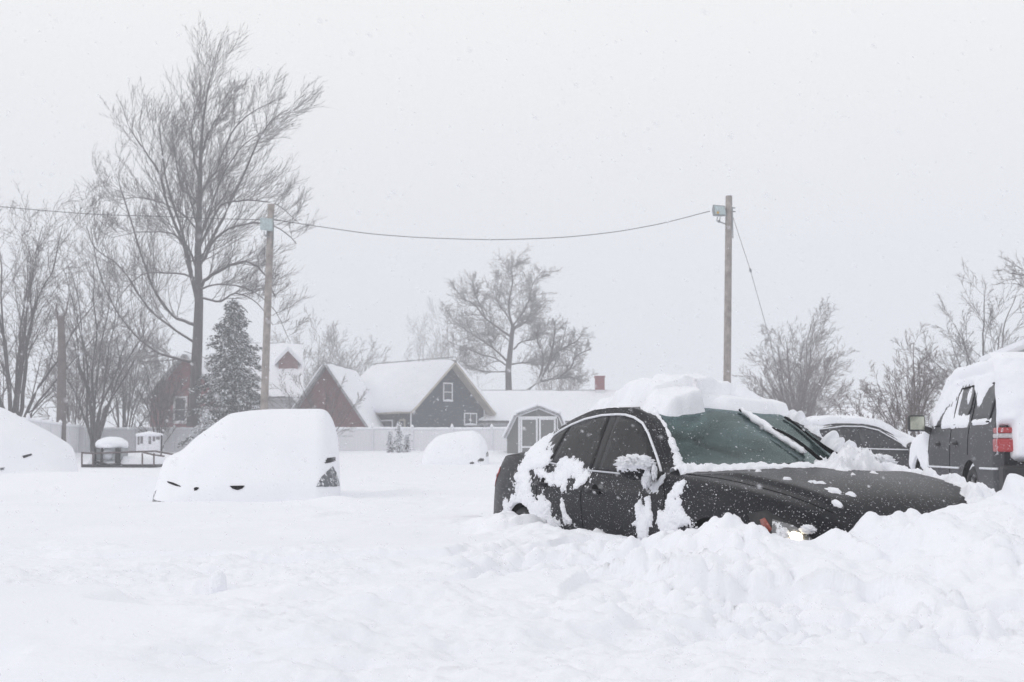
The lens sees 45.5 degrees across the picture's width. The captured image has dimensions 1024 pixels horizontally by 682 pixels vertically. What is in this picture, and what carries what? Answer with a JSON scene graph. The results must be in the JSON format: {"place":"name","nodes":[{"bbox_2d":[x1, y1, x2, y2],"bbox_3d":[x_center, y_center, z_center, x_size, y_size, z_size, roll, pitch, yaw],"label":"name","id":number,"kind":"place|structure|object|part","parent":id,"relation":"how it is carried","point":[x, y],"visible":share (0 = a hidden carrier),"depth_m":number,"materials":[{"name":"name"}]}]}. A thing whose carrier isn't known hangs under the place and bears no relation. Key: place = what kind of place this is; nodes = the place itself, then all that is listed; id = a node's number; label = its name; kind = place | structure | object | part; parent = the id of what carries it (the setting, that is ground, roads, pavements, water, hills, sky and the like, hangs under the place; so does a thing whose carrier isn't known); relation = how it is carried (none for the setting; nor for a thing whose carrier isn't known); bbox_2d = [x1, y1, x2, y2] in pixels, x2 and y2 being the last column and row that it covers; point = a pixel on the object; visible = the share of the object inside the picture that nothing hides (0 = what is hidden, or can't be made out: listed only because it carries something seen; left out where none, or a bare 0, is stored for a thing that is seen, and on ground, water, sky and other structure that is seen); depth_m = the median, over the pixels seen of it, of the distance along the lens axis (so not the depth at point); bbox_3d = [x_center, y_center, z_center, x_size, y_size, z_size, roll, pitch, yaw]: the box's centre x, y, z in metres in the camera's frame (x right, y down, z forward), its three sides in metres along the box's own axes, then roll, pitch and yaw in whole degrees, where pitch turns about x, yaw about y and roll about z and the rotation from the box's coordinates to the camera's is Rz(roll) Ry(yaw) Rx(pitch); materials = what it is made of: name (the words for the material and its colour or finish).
{"place":"outdoors","nodes":[
{"label":"outdoors","id":0,"kind":"place"},
{"bbox_2d":[0,450,1023,681],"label":"snow ground","id":1,"kind":"structure","parent":0,"point":[398,567],"depth_m":5.28,"materials":[{"name":"white snow"}]},
{"bbox_2d":[0,407,77,473],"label":"car","id":2,"kind":"object","parent":1,"relation":"on","point":[26,446],"visible":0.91,"depth_m":20.92,"materials":[{"name":"white"}]},
{"bbox_2d":[14,413,89,452],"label":"fence","id":3,"kind":"object","parent":1,"relation":"on","point":[77,438],"visible":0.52,"depth_m":66.95,"materials":[{"name":"white plastic"}]},
{"bbox_2d":[53,293,77,441],"bbox_3d":[-23.531,1.347,63.976,1.367,8.092,1.298,0,-5,0],"label":"utility pole","id":4,"kind":"object","parent":1,"relation":"on","point":[61,392],"visible":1,"depth_m":63.96,"materials":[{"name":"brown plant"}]},
{"bbox_2d":[0,175,142,417],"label":"bare tree","id":5,"kind":"object","parent":1,"relation":"on","point":[23,353],"visible":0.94,"depth_m":66.62,"materials":[{"name":"grey plant"}]},
{"bbox_2d":[12,312,131,425],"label":"shrub","id":6,"kind":"object","parent":1,"relation":"on","point":[78,415],"visible":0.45,"depth_m":72.61,"materials":[{"name":"grey plant"}]},
{"bbox_2d":[7,224,177,451],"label":"bare tree","id":7,"kind":"object","parent":1,"relation":"on","point":[95,429],"visible":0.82,"depth_m":69.84,"materials":[{"name":"grey plant"}]},
{"bbox_2d":[66,296,185,426],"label":"shrub","id":8,"kind":"object","parent":1,"relation":"on","point":[124,421],"visible":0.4,"depth_m":81.96,"materials":[{"name":"grey plant"}]},
{"bbox_2d":[81,450,172,466],"bbox_3d":[-14.220,4.409,45.721,3.214,0.624,1.935,0,-5,0],"label":"utility trailer","id":9,"kind":"object","parent":1,"relation":"on","point":[150,460],"visible":0.73,"depth_m":44.91,"materials":[{"name":"metal"}]},
{"bbox_2d":[94,437,127,464],"bbox_3d":[-14.872,4.094,45.310,1.203,1.083,1.109,0,-5,0],"label":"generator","id":10,"kind":"object","parent":9,"relation":"on","point":[113,444],"visible":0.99,"depth_m":44.90,"materials":[{"name":"metal"}]},
{"bbox_2d":[136,431,162,454],"bbox_3d":[-16.312,4.944,54.807,1.212,1.782,0.240,0,-5,0],"label":"yard sign","id":11,"kind":"object","parent":1,"relation":"on","point":[148,441],"visible":0.92,"depth_m":54.80,"materials":[{"name":"plastic"}]},
{"bbox_2d":[118,333,213,449],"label":"shrub","id":12,"kind":"object","parent":1,"relation":"on","point":[162,401],"visible":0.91,"depth_m":73.75,"materials":[{"name":"grey plant"}]},
{"bbox_2d":[54,12,327,426],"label":"bare tree","id":13,"kind":"object","parent":1,"relation":"on","point":[184,184],"visible":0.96,"depth_m":80.27,"materials":[{"name":"grey plant"}]},
{"bbox_2d":[141,351,244,426],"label":"house","id":14,"kind":"structure","parent":1,"relation":"on","point":[187,366],"depth_m":86.99,"materials":[{"name":"red"}]},
{"bbox_2d":[172,396,187,423],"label":"window","id":15,"kind":"structure","parent":14,"relation":"in","point":[182,398],"depth_m":86.88,"materials":[{"name":"white paint"}]},
{"bbox_2d":[182,406,215,445],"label":"bush","id":16,"kind":"object","parent":1,"relation":"on","point":[205,422],"visible":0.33,"depth_m":69.74,"materials":[{"name":"green plant"}]},
{"bbox_2d":[209,570,226,593],"bbox_3d":[-1.439,1.196,5.965,0.089,0.152,0.090,3,-6,-26],"label":"snow lump","id":17,"kind":"object","parent":1,"relation":"on","point":[217,581],"visible":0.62,"depth_m":5.94,"materials":[{"name":"white snow"}]},
{"bbox_2d":[174,299,272,447],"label":"spruce tree","id":18,"kind":"object","parent":1,"relation":"on","point":[232,347],"visible":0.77,"depth_m":75.63,"materials":[{"name":"green plant"}]},
{"bbox_2d":[152,409,340,501],"bbox_3d":[-3.530,1.608,16.295,2.384,1.424,3.628,1,-5,-11],"label":"hatchback","id":19,"kind":"object","parent":1,"relation":"on","point":[266,455],"visible":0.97,"depth_m":15.00,"materials":[{"name":"grey paint"}]},
{"bbox_2d":[219,342,303,409],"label":"house","id":20,"kind":"structure","parent":1,"relation":"on","point":[286,357],"depth_m":102.64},
{"bbox_2d":[260,202,276,409],"bbox_3d":[-8.446,-0.067,42.180,0.509,9.562,0.276,0,-5,0],"label":"utility pole","id":21,"kind":"object","parent":1,"relation":"on","point":[266,328],"visible":0.81,"depth_m":42.16,"materials":[{"name":"brown wood"}]},
{"bbox_2d":[0,206,259,219],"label":"overhead cable","id":22,"kind":"object","parent":21,"relation":"attached to","point":[131,215],"visible":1,"depth_m":42.57,"materials":[{"name":"grey metal"}]},
{"bbox_2d":[260,218,272,238],"bbox_3d":[-8.506,-3.904,42.349,0.560,0.702,0.263,3,-6,-30],"label":"floodlight","id":23,"kind":"object","parent":21,"relation":"attached to","point":[266,224],"visible":1,"depth_m":42.25,"materials":[{"name":"metal"}]},
{"bbox_2d":[277,211,709,239],"bbox_3d":[-0.676,-4.032,42.540,15.169,1.030,0.024,0,-5,0],"label":"overhead cable","id":24,"kind":"object","parent":21,"relation":"attached to","point":[493,239],"visible":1,"depth_m":42.50,"materials":[{"name":"grey metal"}]},
{"bbox_2d":[100,423,506,451],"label":"fence","id":25,"kind":"object","parent":1,"relation":"on","point":[372,438],"visible":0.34,"depth_m":74.75,"materials":[{"name":"white plastic"}]},
{"bbox_2d":[268,365,369,436],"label":"bare tree","id":26,"kind":"object","parent":1,"relation":"on","point":[327,401],"visible":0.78,"depth_m":69.80,"materials":[{"name":"grey plant"}]},
{"bbox_2d":[270,304,374,387],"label":"bare tree","id":27,"kind":"object","parent":1,"relation":"on","point":[318,365],"visible":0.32,"depth_m":140.32,"materials":[{"name":"grey plant"}]},
{"bbox_2d":[292,361,383,426],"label":"house","id":28,"kind":"structure","parent":1,"relation":"on","point":[330,375],"depth_m":84.02,"materials":[{"name":"red"}]},
{"bbox_2d":[303,325,392,382],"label":"bare tree","id":29,"kind":"object","parent":1,"relation":"on","point":[371,357],"visible":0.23,"depth_m":180.30,"materials":[{"name":"grey plant"}]},
{"bbox_2d":[385,429,395,452],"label":"evergreen sapling","id":30,"kind":"object","parent":1,"relation":"on","point":[389,444],"visible":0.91,"depth_m":69.89,"materials":[{"name":"green plant"}]},
{"bbox_2d":[392,421,404,452],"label":"evergreen sapling","id":31,"kind":"object","parent":1,"relation":"on","point":[398,448],"visible":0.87,"depth_m":69.72,"materials":[{"name":"green plant"}]},
{"bbox_2d":[402,434,411,452],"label":"evergreen sapling","id":32,"kind":"object","parent":1,"relation":"on","point":[406,446],"visible":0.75,"depth_m":70.10,"materials":[{"name":"green plant"}]},
{"bbox_2d":[397,312,458,361],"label":"bare tree","id":33,"kind":"object","parent":1,"relation":"on","point":[420,348],"visible":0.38,"depth_m":235.85,"materials":[{"name":"grey plant"}]},
{"bbox_2d":[360,356,496,426],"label":"house","id":34,"kind":"structure","parent":1,"relation":"on","point":[439,393],"depth_m":88.06,"materials":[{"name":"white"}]},
{"bbox_2d":[381,419,392,426],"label":"porch window","id":35,"kind":"structure","parent":34,"relation":"in","point":[387,423],"depth_m":87.03,"materials":[{"name":"grey glass"}]},
{"bbox_2d":[399,419,405,426],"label":"porch window","id":36,"kind":"structure","parent":34,"relation":"in","point":[403,421],"depth_m":85.81,"materials":[{"name":"grey glass"}]},
{"bbox_2d":[443,382,452,401],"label":"window","id":37,"kind":"structure","parent":34,"relation":"in","point":[447,387],"depth_m":87.93,"materials":[{"name":"white paint"}]},
{"bbox_2d":[464,413,477,425],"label":"window","id":38,"kind":"structure","parent":34,"relation":"in","point":[469,418],"depth_m":89.27,"materials":[{"name":"white paint"}]},
{"bbox_2d":[421,431,488,464],"bbox_3d":[-2.393,4.611,51.396,2.819,1.673,3.223,0,-5,0],"label":"compact car","id":39,"kind":"object","parent":1,"relation":"on","point":[462,448],"visible":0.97,"depth_m":50.24,"materials":[{"name":"white"}]},
{"bbox_2d":[420,297,491,389],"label":"bare tree","id":40,"kind":"object","parent":1,"relation":"on","point":[436,342],"visible":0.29,"depth_m":202.10,"materials":[{"name":"grey plant"}]},
{"bbox_2d":[437,246,562,389],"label":"oak tree","id":41,"kind":"object","parent":1,"relation":"on","point":[521,318],"visible":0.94,"depth_m":113.07,"materials":[{"name":"grey plant"}]},
{"bbox_2d":[502,403,564,453],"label":"shed","id":42,"kind":"structure","parent":1,"relation":"on","point":[529,426],"depth_m":65.81,"materials":[{"name":"white wood"}]},
{"bbox_2d":[520,419,537,451],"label":"door","id":43,"kind":"structure","parent":42,"relation":"in","point":[528,427],"depth_m":65.81,"materials":[{"name":"white paint"}]},
{"bbox_2d":[539,419,555,439],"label":"door","id":44,"kind":"structure","parent":42,"relation":"in","point":[546,426],"depth_m":65.79,"materials":[{"name":"white paint"}]},
{"bbox_2d":[478,376,616,426],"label":"house","id":45,"kind":"structure","parent":1,"relation":"on","point":[568,404],"depth_m":92.56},
{"bbox_2d":[524,313,596,389],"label":"bare tree","id":46,"kind":"object","parent":1,"relation":"on","point":[555,353],"visible":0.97,"depth_m":112.31,"materials":[{"name":"grey plant"}]},
{"bbox_2d":[528,342,598,389],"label":"shrub","id":47,"kind":"object","parent":1,"relation":"on","point":[560,384],"visible":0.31,"depth_m":124.86,"materials":[{"name":"grey plant"}]},
{"bbox_2d":[723,194,735,382],"bbox_3d":[7.500,-0.210,42.193,0.604,9.852,0.276,0,-5,0],"label":"utility pole","id":48,"kind":"object","parent":1,"relation":"on","point":[729,208],"visible":0.75,"depth_m":42.26,"materials":[{"name":"brown wood"}]},
{"bbox_2d":[712,205,726,223],"bbox_3d":[7.230,-4.392,42.478,0.600,0.658,0.339,2,-6,-22],"label":"floodlight","id":49,"kind":"object","parent":48,"relation":"attached to","point":[719,211],"visible":1,"depth_m":42.37,"materials":[{"name":"metal"}]},
{"bbox_2d":[733,218,784,402],"bbox_3d":[9.282,-0.590,44.676,0.252,7.565,5.893,-3,-6,32],"label":"guy wire","id":50,"kind":"object","parent":48,"relation":"attached to","point":[750,270],"visible":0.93,"depth_m":44.08,"materials":[{"name":"metal"}]},
{"bbox_2d":[493,373,995,540],"bbox_3d":[1.417,1.046,8.771,2.236,1.666,4.650,2,-6,-23],"label":"sedan","id":51,"kind":"object","parent":1,"relation":"on","point":[641,458],"visible":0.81,"depth_m":8.22,"materials":[{"name":"black paint"}]},
{"bbox_3d":[0.315,0.804,9.527,0.154,0.259,0.305,2,-6,-23],"label":"quarter window","id":52,"kind":"part","parent":51,"relation":"part of","materials":[{"name":"grey glass"}]},
{"bbox_3d":[0.525,0.756,9.073,0.190,0.379,0.660,2,-6,-23],"label":"rear door window","id":53,"kind":"part","parent":51,"relation":"part of","materials":[{"name":"black glass"}]},
{"bbox_3d":[0.848,0.704,8.315,0.184,0.405,0.900,2,-6,-23],"label":"front door window","id":54,"kind":"part","parent":51,"relation":"part of","materials":[{"name":"black glass"}]},
{"bbox_2d":[733,315,858,417],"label":"shrub","id":55,"kind":"object","parent":1,"relation":"on","point":[801,393],"visible":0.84,"depth_m":79.33,"materials":[{"name":"grey plant"}]},
{"bbox_2d":[741,297,860,415],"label":"bare tree","id":56,"kind":"object","parent":1,"relation":"on","point":[807,353],"visible":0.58,"depth_m":95.34,"materials":[{"name":"grey plant"}]},
{"bbox_2d":[815,382,884,419],"bbox_3d":[16.834,4.060,59.875,3.953,4.002,1.942,-2,-5,17],"label":"shrub","id":57,"kind":"object","parent":1,"relation":"on","point":[839,406],"visible":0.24,"depth_m":59.70,"materials":[{"name":"grey plant"}]},
{"bbox_2d":[806,415,914,468],"bbox_3d":[6.505,2.172,22.820,4.650,1.573,2.078,0,-5,-1],"label":"sedan","id":58,"kind":"object","parent":1,"relation":"on","point":[875,436],"visible":0.25,"depth_m":22.19,"materials":[{"name":"paint"}]},
{"bbox_3d":[5.795,1.745,22.132,0.905,0.379,0.189,0,-5,-1],"label":"rear door window","id":59,"kind":"part","parent":58,"relation":"part of","materials":[{"name":"grey glass"}]},
{"bbox_3d":[6.742,1.764,22.149,0.900,0.405,0.184,0,-5,-1],"label":"front door window","id":60,"kind":"part","parent":58,"relation":"part of","materials":[{"name":"grey glass"}]},
{"bbox_2d":[844,356,949,436],"bbox_3d":[15.566,2.905,47.904,4.805,4.590,3.006,0,-5,0],"label":"shrub","id":61,"kind":"object","parent":1,"relation":"on","point":[920,396],"visible":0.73,"depth_m":47.66,"materials":[{"name":"grey plant"}]},
{"bbox_2d":[883,322,951,433],"bbox_3d":[17.429,2.367,52.109,3.232,6.292,2.427,2,-6,-22],"label":"bare tree","id":62,"kind":"object","parent":1,"relation":"on","point":[908,373],"visible":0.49,"depth_m":52.07,"materials":[{"name":"grey plant"}]},
{"bbox_2d":[889,261,1023,399],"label":"bare tree","id":63,"kind":"object","parent":1,"relation":"on","point":[966,349],"visible":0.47,"depth_m":75.36,"materials":[{"name":"grey plant"}]},
{"bbox_2d":[907,352,1023,491],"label":"suv","id":64,"kind":"object","parent":1,"relation":"on","point":[973,432],"visible":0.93,"depth_m":14.38,"materials":[{"name":"grey paint"}]},
{"bbox_3d":[5.797,0.912,16.338,0.119,0.456,1.280,-1,-5,7],"label":"front door window","id":65,"kind":"part","parent":64,"relation":"part of","materials":[{"name":"grey glass"}]},
{"bbox_3d":[5.648,0.807,15.212,0.120,0.461,0.840,-1,-5,7],"label":"rear door window","id":66,"kind":"part","parent":64,"relation":"part of","materials":[{"name":"grey glass"}]},
{"bbox_3d":[5.516,0.714,14.189,0.127,0.461,0.951,-1,-5,7],"label":"rear quarter window","id":67,"kind":"part","parent":64,"relation":"part of","materials":[{"name":"grey glass"}]},
{"bbox_2d":[991,250,1023,287],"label":"bare tree","id":68,"kind":"object","parent":1,"relation":"on","point":[1016,273],"visible":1,"depth_m":55.82,"materials":[{"name":"grey plant"}]},
{"bbox_2d":[0,0,1023,435],"label":"sky","id":69,"kind":"structure","parent":0,"point":[864,151],"materials":[{"name":"white"}]}
]}

